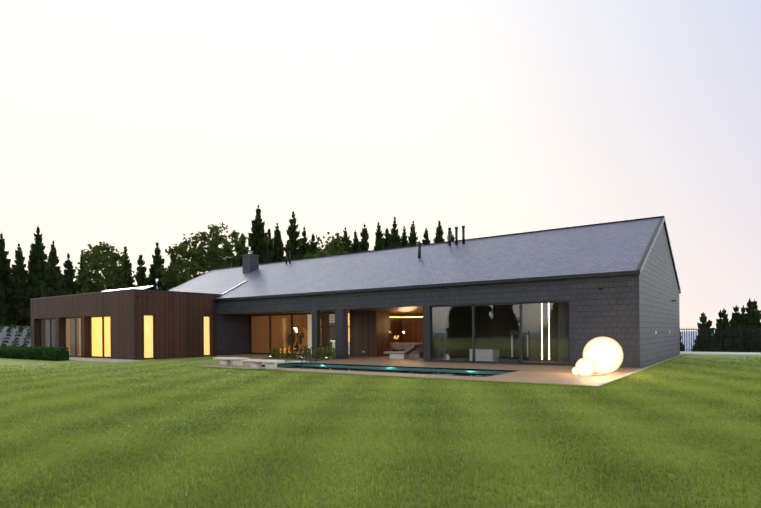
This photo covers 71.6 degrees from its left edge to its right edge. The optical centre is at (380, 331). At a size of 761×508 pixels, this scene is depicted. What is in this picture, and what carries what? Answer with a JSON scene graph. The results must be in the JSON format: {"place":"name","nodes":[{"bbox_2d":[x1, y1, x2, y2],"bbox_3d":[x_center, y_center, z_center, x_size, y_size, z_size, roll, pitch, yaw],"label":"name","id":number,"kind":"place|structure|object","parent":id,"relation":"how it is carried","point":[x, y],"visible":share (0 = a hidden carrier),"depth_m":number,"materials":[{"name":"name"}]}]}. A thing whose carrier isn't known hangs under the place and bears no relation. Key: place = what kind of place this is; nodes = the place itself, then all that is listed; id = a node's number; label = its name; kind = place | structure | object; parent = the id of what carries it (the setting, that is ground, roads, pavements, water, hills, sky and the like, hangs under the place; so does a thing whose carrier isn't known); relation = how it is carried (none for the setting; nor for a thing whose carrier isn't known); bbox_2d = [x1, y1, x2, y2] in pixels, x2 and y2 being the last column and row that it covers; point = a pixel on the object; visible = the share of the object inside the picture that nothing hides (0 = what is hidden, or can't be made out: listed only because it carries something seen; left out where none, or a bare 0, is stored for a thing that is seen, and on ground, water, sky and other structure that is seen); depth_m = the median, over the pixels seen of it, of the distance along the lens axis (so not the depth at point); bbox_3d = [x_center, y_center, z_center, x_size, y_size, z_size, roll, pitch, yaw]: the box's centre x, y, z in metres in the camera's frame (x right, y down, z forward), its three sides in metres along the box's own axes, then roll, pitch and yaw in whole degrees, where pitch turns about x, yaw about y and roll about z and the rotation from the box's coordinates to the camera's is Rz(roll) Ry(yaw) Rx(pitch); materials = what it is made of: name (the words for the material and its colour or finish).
{"place":"outdoors","nodes":[
{"label":"outdoors","id":0,"kind":"place"},
{"bbox_2d":[0,326,760,507],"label":"terrain","id":1,"kind":"structure","parent":0,"point":[38,363],"depth_m":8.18,"materials":[{"name":"green plant"}]},
{"bbox_2d":[0,324,30,346],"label":"slope plants","id":2,"kind":"object","parent":1,"relation":"on","point":[20,329],"visible":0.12,"depth_m":62.80,"materials":[{"name":"green plant"}]},
{"bbox_2d":[0,346,68,360],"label":"box hedge","id":3,"kind":"object","parent":1,"relation":"on","point":[41,353],"visible":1,"depth_m":31.44,"materials":[{"name":"green plant"}]},
{"bbox_2d":[41,314,209,357],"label":"windows","id":4,"kind":"structure","parent":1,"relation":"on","point":[98,330],"depth_m":34.20,"materials":[{"name":"beige"}]},
{"bbox_2d":[30,289,221,359],"bbox_3d":[-17.481,-0.369,36.343,13.460,4.055,6.660,-1,0,35],"label":"wood box","id":5,"kind":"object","parent":1,"relation":"on","point":[178,324],"visible":0.75,"depth_m":32.08,"materials":[{"name":"wood"},{"name":"glass"},{"name":"dark metal"}]},
{"bbox_2d":[70,224,350,293],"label":"forest broadleaf","id":6,"kind":"object","parent":1,"relation":"on","point":[196,264],"visible":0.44,"depth_m":68.73,"materials":[{"name":"green plant"}]},
{"bbox_2d":[0,203,454,325],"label":"forest trees","id":7,"kind":"object","parent":1,"relation":"on","point":[21,286],"visible":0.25,"depth_m":83.21,"materials":[{"name":"green plant"}]},
{"bbox_2d":[262,356,336,360],"bbox_3d":[-4.496,1.490,29.325,5.200,0.210,0.945,-1,0,35],"label":"plant bed","id":8,"kind":"object","parent":1,"relation":"on","point":[270,357],"visible":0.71,"depth_m":29.14,"materials":[{"name":"soil"}]},
{"bbox_2d":[269,346,335,358],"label":"bed shrubs","id":9,"kind":"object","parent":1,"relation":"on","point":[323,352],"visible":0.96,"depth_m":29.29,"materials":[{"name":"green plant"}]},
{"bbox_2d":[102,279,675,354],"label":"wall fittings","id":10,"kind":"object","parent":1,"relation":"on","point":[152,287],"depth_m":34.35,"materials":[{"name":"metal"}]},
{"bbox_2d":[192,354,685,388],"bbox_3d":[4.615,1.423,26.948,17.287,0.085,20.909,-1,0,35],"label":"patio edge","id":11,"kind":"object","parent":1,"relation":"on","point":[568,385],"visible":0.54,"depth_m":17.07,"materials":[{"name":"green plant"}]},
{"bbox_2d":[200,354,683,386],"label":"terrace deck","id":12,"kind":"structure","parent":1,"relation":"on","point":[552,374],"depth_m":19.54,"materials":[{"name":"brown stone"}]},
{"bbox_2d":[213,357,249,365],"bbox_3d":[-6.642,1.355,23.520,1.900,0.388,0.620,-1,0,35],"label":"bench","id":13,"kind":"object","parent":12,"relation":"on","point":[225,361],"visible":0.81,"depth_m":23.29,"materials":[{"name":"beige concrete"}]},
{"bbox_2d":[243,359,284,369],"bbox_3d":[-4.708,1.339,21.233,1.900,0.388,0.620,-1,0,35],"label":"bench","id":14,"kind":"object","parent":12,"relation":"on","point":[257,364],"visible":0.83,"depth_m":20.91,"materials":[{"name":"beige concrete"}]},
{"bbox_2d":[40,303,568,362],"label":"glass panes","id":15,"kind":"object","parent":12,"relation":"on","point":[348,325],"visible":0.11,"depth_m":25.09,"materials":[{"name":"clear glass"}]},
{"bbox_2d":[39,300,569,365],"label":"glazing frames","id":16,"kind":"structure","parent":12,"relation":"on","point":[427,333],"depth_m":25.33,"materials":[{"name":"black metal"}]},
{"bbox_2d":[301,346,315,364],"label":"pool handrails","id":17,"kind":"object","parent":12,"relation":"on","point":[306,354],"visible":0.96,"depth_m":25.18,"materials":[{"name":"silver metal"}]},
{"bbox_2d":[262,362,516,376],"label":"pool","id":18,"kind":"structure","parent":12,"relation":"in","point":[414,368],"depth_m":21.58,"materials":[{"name":"teal liquid"}]},
{"bbox_2d":[277,365,502,376],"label":"pool water","id":19,"kind":"structure","parent":18,"relation":"in","point":[482,374],"depth_m":21.12,"materials":[{"name":"teal liquid"}]},
{"bbox_2d":[220,300,562,356],"bbox_3d":[0.820,0.114,31.157,22.445,2.670,8.000,-1,0,35],"label":"porch and recess","id":20,"kind":"object","parent":12,"relation":"on","point":[372,335],"visible":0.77,"depth_m":31.05,"materials":[{"name":"brown wood"}]},
{"bbox_2d":[384,344,419,358],"bbox_3d":[1.153,1.061,28.355,1.950,0.770,0.620,-1,0,35],"label":"lounger","id":21,"kind":"object","parent":12,"relation":"on","point":[399,355],"visible":1,"depth_m":28.15,"materials":[{"name":"white fabric"}]},
{"bbox_2d":[390,312,422,350],"bbox_3d":[1.524,0.108,32.876,3.250,2.671,1.580,-1,0,35],"label":"dining set","id":22,"kind":"object","parent":12,"relation":"on","point":[396,346],"visible":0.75,"depth_m":32.19,"materials":[{"name":"brown wood"}]},
{"bbox_2d":[399,349,422,357],"bbox_3d":[1.999,1.054,28.859,1.950,0.770,0.620,-1,0,35],"label":"lounger","id":23,"kind":"object","parent":12,"relation":"on","point":[416,354],"visible":0.33,"depth_m":28.64,"materials":[{"name":"grey fabric"}]},
{"bbox_2d":[572,337,622,376],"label":"globe lamps","id":24,"kind":"object","parent":12,"relation":"on","point":[602,355],"visible":0.96,"depth_m":16.88,"materials":[{"name":"white plastic"}]},
{"bbox_2d":[217,223,679,367],"bbox_3d":[-2.119,-1.885,36.408,38.450,6.820,13.200,-1,0,35],"label":"slate barn shell","id":25,"kind":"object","parent":1,"relation":"on","point":[630,314],"visible":0.38,"depth_m":23.54},
{"bbox_2d":[252,313,349,354],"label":"glass window","id":26,"kind":"structure","parent":25,"relation":"in","point":[285,322],"depth_m":37.22,"materials":[{"name":"brown"}]},
{"bbox_2d":[241,226,464,272],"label":"chimneys","id":27,"kind":"object","parent":25,"relation":"on","point":[250,262],"visible":0.85,"depth_m":39.47,"materials":[{"name":"metal"}]},
{"bbox_2d":[169,217,679,298],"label":"barn roof","id":28,"kind":"structure","parent":25,"relation":"on","point":[611,247],"depth_m":27.70,"materials":[{"name":"grey tile"}]},
{"bbox_2d":[168,216,680,300],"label":"roof trim","id":29,"kind":"structure","parent":28,"relation":"attached to","point":[643,260],"depth_m":25.23,"materials":[{"name":"grey metal"}]},
{"bbox_2d":[432,302,568,362],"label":"glass window","id":30,"kind":"structure","parent":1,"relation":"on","point":[457,346],"depth_m":26.20,"materials":[{"name":"clear glass"}]},
{"bbox_2d":[680,298,760,351],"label":"conifer trees","id":31,"kind":"object","parent":1,"relation":"on","point":[751,317],"visible":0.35,"depth_m":36.90,"materials":[{"name":"green plant"}]},
{"bbox_2d":[680,327,760,351],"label":"bar fence","id":32,"kind":"object","parent":1,"relation":"on","point":[722,350],"visible":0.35,"depth_m":34.43,"materials":[{"name":"black"}]},
{"bbox_2d":[0,0,760,330],"label":"sky","id":33,"kind":"structure","parent":0,"point":[135,125],"materials":[{"name":"white"}]},
{"bbox_2d":[69,351,760,361],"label":"pavement","id":34,"kind":"structure","parent":0,"point":[127,360],"depth_m":30.95,"materials":[{"name":"concrete"}]},
{"bbox_2d":[292,331,714,362],"bbox_3d":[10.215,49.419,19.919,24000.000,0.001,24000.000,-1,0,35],"label":"plant","id":35,"kind":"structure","parent":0,"point":[688,338],"depth_m":2480.60,"materials":[{"name":"green plant"}]}
]}

